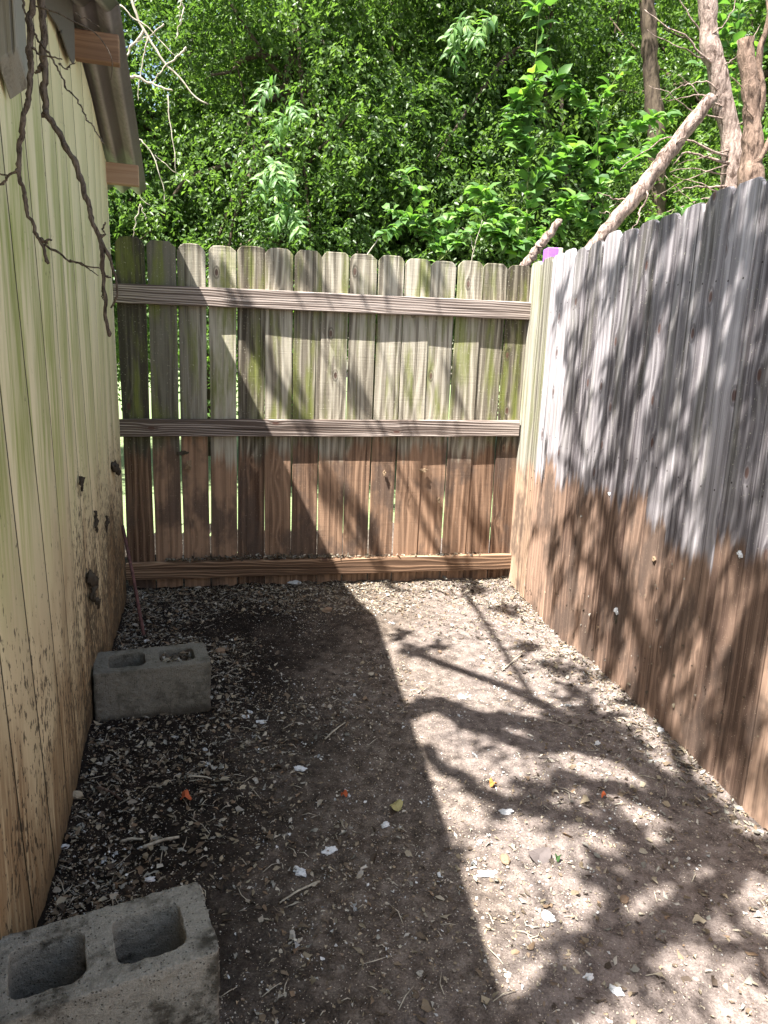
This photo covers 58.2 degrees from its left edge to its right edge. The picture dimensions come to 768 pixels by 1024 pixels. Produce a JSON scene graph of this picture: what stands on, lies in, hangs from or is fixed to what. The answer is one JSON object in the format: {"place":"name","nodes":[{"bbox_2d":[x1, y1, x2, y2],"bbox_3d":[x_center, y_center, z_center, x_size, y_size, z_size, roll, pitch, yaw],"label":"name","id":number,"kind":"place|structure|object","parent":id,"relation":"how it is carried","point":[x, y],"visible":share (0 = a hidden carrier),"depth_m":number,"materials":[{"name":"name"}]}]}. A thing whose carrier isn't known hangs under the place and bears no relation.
{"place":"outdoors","nodes":[
{"label":"outdoors","id":0,"kind":"place"},
{"bbox_2d":[133,95,190,236],"bbox_3d":[-1.238,-1.934,3.799,0.362,0.841,0.024,2,12,0],"label":"hanging vine","id":1,"kind":"object","parent":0,"point":[140,205],"visible":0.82,"depth_m":3.80,"materials":[{"name":"wood"}]},
{"bbox_2d":[120,0,207,104],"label":"dead twig","id":2,"kind":"object","parent":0,"point":[139,39],"visible":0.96,"depth_m":3.50,"materials":[{"name":"wood"}]},
{"bbox_2d":[249,156,300,206],"bbox_3d":[-0.746,-2.325,4.860,0.359,0.358,0.274,9,13,29],"label":"leafy twig","id":3,"kind":"object","parent":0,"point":[278,170],"visible":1,"depth_m":4.84,"materials":[{"name":"green plant"}]},
{"bbox_2d":[262,201,308,240],"bbox_3d":[-0.693,-2.058,4.891,0.344,0.299,0.201,2,12,0],"label":"leafy twig","id":4,"kind":"object","parent":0,"point":[283,214],"visible":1,"depth_m":4.87,"materials":[{"name":"green plant"}]},
{"bbox_2d":[117,368,499,552],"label":"lawn","id":5,"kind":"structure","parent":0,"point":[122,464],"depth_m":7.42,"materials":[{"name":"green plant"}]},
{"bbox_2d":[108,0,207,410],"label":"tree","id":6,"kind":"object","parent":5,"relation":"on","point":[115,193],"visible":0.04,"depth_m":6.92,"materials":[{"name":"green plant"}]},
{"bbox_2d":[115,47,236,396],"bbox_3d":[-3.936,-4.200,10.998,4.797,5.960,2.965,2,12,0],"label":"tree","id":7,"kind":"object","parent":5,"relation":"on","point":[156,90],"visible":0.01,"depth_m":10.69,"materials":[{"name":"green plant"}]},
{"bbox_2d":[108,0,371,455],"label":"tree","id":8,"kind":"object","parent":5,"relation":"on","point":[144,93],"visible":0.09,"depth_m":7.75,"materials":[{"name":"green plant"}]},
{"bbox_2d":[139,1,368,352],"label":"tree","id":9,"kind":"object","parent":5,"relation":"on","point":[240,92],"depth_m":9.56,"materials":[{"name":"green plant"}]},
{"bbox_2d":[109,0,533,485],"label":"tree","id":10,"kind":"object","parent":5,"relation":"on","point":[309,83],"visible":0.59,"depth_m":6.06,"materials":[{"name":"green plant"}]},
{"bbox_2d":[248,73,310,152],"bbox_3d":[-0.763,-2.918,5.027,0.481,0.553,0.208,3,12,6],"label":"leafy twig","id":11,"kind":"object","parent":10,"relation":"attached to","point":[295,110],"visible":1,"depth_m":5.02,"materials":[{"name":"green plant"}]},
{"bbox_2d":[169,0,606,480],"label":"tree","id":12,"kind":"object","parent":5,"relation":"on","point":[413,43],"visible":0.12,"depth_m":6.40,"materials":[{"name":"green plant"}]},
{"bbox_2d":[270,0,585,460],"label":"tree","id":13,"kind":"object","parent":5,"relation":"on","point":[449,68],"visible":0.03,"depth_m":6.51,"materials":[{"name":"green plant"}]},
{"bbox_2d":[331,0,697,415],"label":"tree","id":14,"kind":"object","parent":5,"relation":"on","point":[507,57],"visible":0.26,"depth_m":6.42,"materials":[{"name":"green plant"}]},
{"bbox_2d":[450,6,631,381],"bbox_3d":[1.427,-4.978,11.351,6.236,7.748,3.855,6,12,19],"label":"tree","id":15,"kind":"object","parent":5,"relation":"on","point":[535,131],"depth_m":10.57,"materials":[{"name":"green plant"}]},
{"bbox_2d":[361,0,764,292],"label":"tree","id":16,"kind":"object","parent":5,"relation":"on","point":[665,16],"visible":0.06,"depth_m":8.04,"materials":[{"name":"green plant"}]},
{"bbox_2d":[639,0,666,217],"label":"tree","id":17,"kind":"object","parent":5,"relation":"on","point":[650,68],"visible":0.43,"depth_m":6.09,"materials":[{"name":"brown plant"}]},
{"bbox_2d":[542,0,767,252],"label":"tree","id":18,"kind":"object","parent":5,"relation":"on","point":[670,81],"visible":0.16,"depth_m":6.32,"materials":[{"name":"green plant"}]},
{"bbox_2d":[595,0,757,214],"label":"tree","id":19,"kind":"object","parent":5,"relation":"on","point":[690,6],"visible":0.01,"depth_m":9.32,"materials":[{"name":"green plant"}]},
{"bbox_2d":[620,0,759,214],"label":"tree","id":20,"kind":"object","parent":5,"relation":"on","point":[713,60],"visible":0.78,"depth_m":4.39,"materials":[{"name":"brown plant"}]},
{"bbox_2d":[685,0,767,143],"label":"foliage","id":21,"kind":"object","parent":20,"relation":"attached to","point":[724,33],"visible":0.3,"depth_m":4.72,"materials":[{"name":"green plant"}]},
{"bbox_2d":[645,0,767,198],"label":"tree","id":22,"kind":"object","parent":5,"relation":"on","point":[764,63],"visible":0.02,"depth_m":7.96,"materials":[{"name":"green plant"}]},
{"bbox_2d":[686,2,767,203],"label":"tree","id":23,"kind":"object","parent":5,"relation":"on","point":[766,82],"depth_m":7.29,"materials":[{"name":"green plant"}]},
{"bbox_2d":[730,0,767,186],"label":"tree","id":24,"kind":"object","parent":5,"relation":"on","point":[754,147],"visible":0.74,"depth_m":3.96,"materials":[{"name":"brown plant"}]},
{"bbox_2d":[36,362,767,1023],"bbox_3d":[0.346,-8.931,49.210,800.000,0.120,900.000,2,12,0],"label":"ground","id":25,"kind":"structure","parent":0,"point":[296,660],"depth_m":1.94,"materials":[{"name":"soil"}]},
{"bbox_2d":[0,0,118,336],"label":"tree","id":26,"kind":"object","parent":25,"relation":"on","point":[42,66],"visible":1,"depth_m":1.08,"materials":[{"name":"brown plant"}]},
{"bbox_2d":[61,844,69,849],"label":"paper scrap","id":27,"kind":"object","parent":25,"relation":"on","point":[65,845],"visible":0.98,"depth_m":1.80,"materials":[{"name":"white paper"}]},
{"bbox_2d":[0,0,146,939],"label":"shed","id":28,"kind":"structure","parent":25,"relation":"on","point":[59,422],"depth_m":1.81,"materials":[{"name":"paint"}]},
{"bbox_2d":[79,476,85,491],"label":"mud clump","id":29,"kind":"object","parent":28,"relation":"attached to","point":[81,480],"visible":1,"depth_m":2.20,"materials":[{"name":"black soil"}]},
{"bbox_2d":[86,569,100,608],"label":"mud clump","id":30,"kind":"object","parent":28,"relation":"attached to","point":[92,578],"visible":1,"depth_m":2.36,"materials":[{"name":"brown soil"}]},
{"bbox_2d":[94,510,98,532],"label":"mud clump","id":31,"kind":"object","parent":28,"relation":"attached to","point":[96,521],"visible":1,"depth_m":2.50,"materials":[{"name":"black soil"}]},
{"bbox_2d":[105,515,109,532],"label":"mud clump","id":32,"kind":"object","parent":28,"relation":"attached to","point":[107,521],"visible":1,"depth_m":2.81,"materials":[{"name":"black soil"}]},
{"bbox_2d":[111,460,120,475],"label":"mud clump","id":33,"kind":"object","parent":28,"relation":"attached to","point":[115,468],"visible":1,"depth_m":3.10,"materials":[{"name":"black soil"}]},
{"bbox_2d":[73,790,82,798],"bbox_3d":[-0.895,0.821,2.002,0.050,0.027,0.030,4,12,8],"label":"stone","id":34,"kind":"object","parent":25,"relation":"on","point":[77,794],"visible":0.63,"depth_m":1.99,"materials":[{"name":"grey stone"}]},
{"bbox_2d":[97,786,121,799],"bbox_3d":[-0.812,0.831,2.039,0.112,0.015,0.012,10,14,32],"label":"stick","id":35,"kind":"object","parent":25,"relation":"on","point":[108,790],"visible":1,"depth_m":2.04,"materials":[{"name":"brown wood"}]},
{"bbox_2d":[0,882,219,1023],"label":"cinder block","id":36,"kind":"object","parent":25,"relation":"on","point":[152,958],"depth_m":1.26,"materials":[{"name":"concrete"}]},
{"bbox_2d":[120,837,142,842],"bbox_3d":[-0.675,0.877,1.844,0.061,0.015,0.012,1,12,-5],"label":"stick","id":37,"kind":"object","parent":25,"relation":"on","point":[127,839],"visible":1,"depth_m":1.84,"materials":[{"name":"wood"}]},
{"bbox_2d":[122,525,144,634],"bbox_3d":[-1.208,0.326,3.324,0.020,0.463,0.375,-5,14,-32],"label":"metal rod","id":38,"kind":"object","parent":25,"relation":"on","point":[133,582],"visible":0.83,"depth_m":3.31,"materials":[{"name":"metal"}]},
{"bbox_2d":[145,876,154,881],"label":"paper scrap","id":39,"kind":"object","parent":25,"relation":"on","point":[149,879],"visible":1,"depth_m":1.68,"materials":[{"name":"white paper"}]},
{"bbox_2d":[93,642,210,721],"bbox_3d":[-0.851,0.625,2.538,0.400,0.199,0.199,-2,12,-22],"label":"cinder block","id":40,"kind":"object","parent":25,"relation":"on","point":[135,683],"depth_m":2.46,"materials":[{"name":"grey concrete"}]},
{"bbox_2d":[159,649,191,662],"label":"leaf litter","id":41,"kind":"object","parent":40,"relation":"in","point":[166,658],"visible":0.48,"depth_m":2.57,"materials":[{"name":"brown plant"}]},
{"bbox_2d":[143,836,178,848],"bbox_3d":[-0.592,0.875,1.833,0.094,0.010,0.012,-5,14,-31],"label":"stick","id":42,"kind":"object","parent":25,"relation":"on","point":[161,840],"visible":0.94,"depth_m":1.83,"materials":[{"name":"wood"}]},
{"bbox_2d":[180,789,191,799],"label":"dead leaf","id":43,"kind":"object","parent":25,"relation":"on","point":[185,793],"visible":1,"depth_m":2.02,"materials":[{"name":"plant"}]},
{"bbox_2d":[187,775,211,779],"bbox_3d":[-0.566,0.815,2.118,0.075,0.010,0.010,2,12,0],"label":"stick","id":44,"kind":"object","parent":25,"relation":"on","point":[199,776],"visible":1,"depth_m":2.12,"materials":[{"name":"wood"}]},
{"bbox_2d":[214,647,224,652],"bbox_3d":[-0.732,0.617,3.071,0.051,0.026,0.035,2,12,0],"label":"stone","id":45,"kind":"object","parent":25,"relation":"on","point":[220,650],"visible":0.96,"depth_m":3.06,"materials":[{"name":"stone"}]},
{"bbox_2d":[288,580,301,583],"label":"paper scrap","id":46,"kind":"object","parent":25,"relation":"on","point":[294,582],"visible":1,"depth_m":3.90,"materials":[{"name":"white paper"}]},
{"bbox_2d":[293,866,305,876],"bbox_3d":[-0.214,0.910,1.749,0.041,0.018,0.030,4,12,10],"label":"paper scrap","id":47,"kind":"object","parent":25,"relation":"on","point":[300,871],"visible":1,"depth_m":1.74,"materials":[{"name":"white paper"}]},
{"bbox_2d":[279,880,319,902],"bbox_3d":[-0.204,0.921,1.676,0.114,0.009,0.008,-7,15,-37],"label":"stick","id":48,"kind":"object","parent":25,"relation":"on","point":[295,892],"visible":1,"depth_m":1.67,"materials":[{"name":"wood"}]},
{"bbox_2d":[294,765,307,771],"bbox_3d":[-0.266,0.825,2.216,0.056,0.018,0.027,2,12,-2],"label":"paper scrap","id":49,"kind":"object","parent":25,"relation":"on","point":[299,768],"visible":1,"depth_m":2.21,"materials":[{"name":"white paper"}]},
{"bbox_2d":[113,236,530,588],"bbox_3d":[-0.287,-0.431,3.777,2.204,1.899,0.067,0,12,-11],"label":"wooden fence","id":50,"kind":"object","parent":25,"relation":"on","point":[266,300],"visible":0.91,"depth_m":3.75,"materials":[{"name":"brown wood"}]},
{"bbox_2d":[177,450,188,455],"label":"caught leaf","id":51,"kind":"object","parent":50,"relation":"hanging from","point":[181,453],"visible":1,"depth_m":3.65,"materials":[{"name":"plant"}]},
{"bbox_2d":[185,460,191,469],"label":"caught leaf","id":52,"kind":"object","parent":50,"relation":"attached to","point":[188,465],"visible":1,"depth_m":3.67,"materials":[{"name":"brown plant"}]},
{"bbox_2d":[165,552,480,562],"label":"leaf litter","id":53,"kind":"object","parent":50,"relation":"on","point":[298,557],"visible":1,"depth_m":3.85,"materials":[{"name":"brown plant"}]},
{"bbox_2d":[322,607,331,612],"bbox_3d":[-0.297,0.515,3.604,0.041,0.034,0.065,10,14,32],"label":"stone","id":54,"kind":"object","parent":25,"relation":"on","point":[327,610],"visible":0.97,"depth_m":3.59,"materials":[{"name":"brown stone"}]},
{"bbox_2d":[321,846,337,854],"bbox_3d":[-0.145,0.900,1.836,0.047,0.017,0.026,-6,14,-33],"label":"paper scrap","id":55,"kind":"object","parent":25,"relation":"on","point":[332,849],"visible":1,"depth_m":1.83,"materials":[{"name":"white paper"}]},
{"bbox_2d":[324,722,345,739],"bbox_3d":[-0.170,0.759,2.396,0.008,0.015,0.117,9,14,31],"label":"stick","id":56,"kind":"object","parent":25,"relation":"on","point":[325,738],"visible":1,"depth_m":2.39,"materials":[{"name":"wood"}]},
{"bbox_2d":[341,789,347,796],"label":"dead leaf","id":57,"kind":"object","parent":25,"relation":"on","point":[345,793],"visible":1,"depth_m":2.08,"materials":[{"name":"red plant"}]},
{"bbox_2d":[381,821,389,827],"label":"paper scrap","id":58,"kind":"object","parent":25,"relation":"on","point":[385,824],"visible":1,"depth_m":1.95,"materials":[{"name":"white paper"}]},
{"bbox_2d":[389,799,402,810],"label":"leaf","id":59,"kind":"object","parent":25,"relation":"on","point":[397,805],"visible":1,"depth_m":2.03,"materials":[{"name":"yellow plant"}]},
{"bbox_2d":[43,579,767,1023],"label":"wood chips","id":60,"kind":"object","parent":25,"relation":"on","point":[439,819],"visible":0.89,"depth_m":1.95,"materials":[{"name":"brown wood"}]},
{"bbox_2d":[44,576,767,1023],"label":"gravel","id":61,"kind":"structure","parent":25,"relation":"on","point":[426,1006],"depth_m":2.10,"materials":[{"name":"grey gravel"}]},
{"bbox_2d":[52,576,764,1023],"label":"twig litter","id":62,"kind":"object","parent":25,"relation":"on","point":[298,786],"visible":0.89,"depth_m":2.18,"materials":[{"name":"brown wood"}]},
{"bbox_2d":[64,575,767,996],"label":"curled leaves","id":63,"kind":"object","parent":25,"relation":"on","point":[584,799],"visible":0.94,"depth_m":2.22,"materials":[{"name":"brown plant"}]},
{"bbox_2d":[101,584,767,948],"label":"white flakes","id":64,"kind":"object","parent":25,"relation":"on","point":[473,862],"visible":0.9,"depth_m":2.10,"materials":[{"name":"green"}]},
{"bbox_2d":[372,167,515,264],"bbox_3d":[0.378,-1.719,4.442,0.906,0.935,0.272,4,12,9],"label":"sapling","id":65,"kind":"object","parent":25,"relation":"on","point":[409,219],"visible":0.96,"depth_m":4.40,"materials":[{"name":"green plant"}]},
{"bbox_2d":[349,215,423,279],"bbox_3d":[0.018,-1.704,4.449,0.471,0.419,0.018,2,12,0],"label":"dead twig","id":66,"kind":"object","parent":65,"relation":"attached to","point":[377,240],"visible":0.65,"depth_m":4.44,"materials":[{"name":"wood"}]},
{"bbox_2d":[462,220,482,260],"bbox_3d":[0.545,-1.593,4.365,0.125,0.483,0.016,2,12,0],"label":"dead twig","id":67,"kind":"object","parent":65,"relation":"attached to","point":[471,240],"visible":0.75,"depth_m":4.34,"materials":[{"name":"beige wood"}]},
{"bbox_2d":[457,694,467,698],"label":"paper scrap","id":68,"kind":"object","parent":25,"relation":"on","point":[462,696],"visible":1,"depth_m":2.70,"materials":[{"name":"white paper"}]},
{"bbox_2d":[477,870,497,877],"bbox_3d":[0.263,0.924,1.757,0.052,0.019,0.028,4,12,9],"label":"paper scrap","id":69,"kind":"object","parent":25,"relation":"on","point":[486,873],"visible":1,"depth_m":1.75,"materials":[{"name":"white paper"}]},
{"bbox_2d":[489,778,496,786],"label":"dead leaf","id":70,"kind":"object","parent":25,"relation":"on","point":[492,783],"visible":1,"depth_m":2.10,"materials":[{"name":"yellow plant"}]},
{"bbox_2d":[500,853,510,864],"bbox_3d":[0.315,0.903,1.793,0.028,0.023,0.039,-1,12,-16],"label":"stone","id":71,"kind":"object","parent":25,"relation":"on","point":[505,859],"visible":1,"depth_m":1.78,"materials":[{"name":"yellow stone"}]},
{"bbox_2d":[498,809,513,814],"bbox_3d":[0.351,0.862,1.984,0.046,0.014,0.026,2,12,-1],"label":"paper scrap","id":72,"kind":"object","parent":25,"relation":"on","point":[505,811],"visible":1,"depth_m":1.98,"materials":[{"name":"white paper"}]},
{"bbox_2d":[502,653,522,670],"bbox_3d":[0.571,0.666,3.068,0.007,0.014,0.205,10,14,34],"label":"stick","id":73,"kind":"object","parent":25,"relation":"on","point":[511,662],"visible":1,"depth_m":3.05,"materials":[{"name":"beige wood"}]},
{"bbox_2d":[463,0,591,259],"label":"sapling","id":74,"kind":"object","parent":25,"relation":"on","point":[536,182],"visible":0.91,"depth_m":4.49,"materials":[{"name":"green plant"}]},
{"bbox_2d":[436,9,499,73],"bbox_3d":[0.523,-2.951,4.332,0.379,0.370,0.220,4,12,10],"label":"leafy twig","id":75,"kind":"object","parent":74,"relation":"attached to","point":[454,42],"visible":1,"depth_m":4.30,"materials":[{"name":"green plant"}]},
{"bbox_2d":[528,847,550,864],"bbox_3d":[0.408,0.899,1.809,0.061,0.023,0.056,-9,23,-21],"label":"flat stone","id":76,"kind":"object","parent":25,"relation":"on","point":[542,855],"visible":1,"depth_m":1.80,"materials":[{"name":"stone"}]},
{"bbox_2d":[541,910,555,921],"bbox_3d":[0.389,0.954,1.629,0.028,0.014,0.040,-9,16,-44],"label":"paper scrap","id":77,"kind":"object","parent":25,"relation":"on","point":[548,915],"visible":1,"depth_m":1.62,"materials":[{"name":"white paper"}]},
{"bbox_2d":[582,973,593,980],"bbox_3d":[0.437,0.993,1.473,0.026,0.012,0.015,-6,14,-33],"label":"paper scrap","id":78,"kind":"object","parent":25,"relation":"on","point":[589,976],"visible":1,"depth_m":1.47,"materials":[{"name":"white paper"}]},
{"bbox_2d":[539,48,682,237],"bbox_3d":[1.515,-2.241,4.777,1.017,1.742,0.363,2,12,0],"label":"sapling","id":79,"kind":"object","parent":25,"relation":"on","point":[575,93],"visible":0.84,"depth_m":4.71,"materials":[{"name":"green plant"}]},
{"bbox_2d":[609,984,624,995],"bbox_3d":[0.488,1.006,1.448,0.032,0.014,0.020,5,12,14],"label":"paper scrap","id":80,"kind":"object","parent":25,"relation":"on","point":[616,991],"visible":1,"depth_m":1.44,"materials":[{"name":"white paper"}]},
{"bbox_2d":[620,895,628,903],"bbox_3d":[0.591,0.954,1.700,0.022,0.018,0.030,12,15,40],"label":"stone","id":81,"kind":"object","parent":25,"relation":"on","point":[624,899],"visible":1,"depth_m":1.69,"materials":[{"name":"brown stone"}]},
{"bbox_2d":[508,177,767,831],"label":"wooden fence","id":82,"kind":"object","parent":25,"relation":"on","point":[644,401],"visible":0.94,"depth_m":2.51,"materials":[{"name":"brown wood"}]},
{"bbox_2d":[520,219,561,266],"bbox_3d":[0.900,-1.538,4.065,0.274,0.373,0.066,2,12,0],"label":"cut limb","id":83,"kind":"object","parent":82,"relation":"attached to","point":[537,248],"visible":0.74,"depth_m":4.04,"materials":[{"name":"beige plant"}]},
{"bbox_2d":[523,477,767,754],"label":"dirt crumbs","id":84,"kind":"object","parent":82,"relation":"attached to","point":[673,704],"visible":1,"depth_m":2.60,"materials":[{"name":"brown soil"}]},
{"bbox_2d":[645,198,701,221],"bbox_3d":[1.149,-1.135,2.761,0.238,0.245,0.083,2,12,0],"label":"creeper","id":85,"kind":"object","parent":82,"relation":"attached to","point":[680,210],"visible":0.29,"depth_m":2.75,"materials":[{"name":"green plant"}]},
{"bbox_2d":[736,550,742,558],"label":"fence scrap","id":86,"kind":"object","parent":82,"relation":"attached to","point":[739,553],"visible":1,"depth_m":2.09,"materials":[{"name":"white paper"}]},
{"bbox_2d":[657,727,663,732],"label":"paper scrap","id":87,"kind":"object","parent":25,"relation":"on","point":[660,729],"visible":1,"depth_m":2.48,"materials":[{"name":"white paper"}]},
{"bbox_2d":[123,0,682,368],"label":"sky","id":88,"kind":"structure","parent":0,"point":[131,41],"materials":[{"name":"white"}]},
{"bbox_2d":[585,93,716,248],"bbox_3d":[1.530,-1.952,4.231,0.867,1.145,0.124,2,12,0],"label":"cut limb","id":89,"kind":"object","parent":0,"point":[641,188],"visible":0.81,"depth_m":4.18,"materials":[{"name":"brown plant"}]}
]}

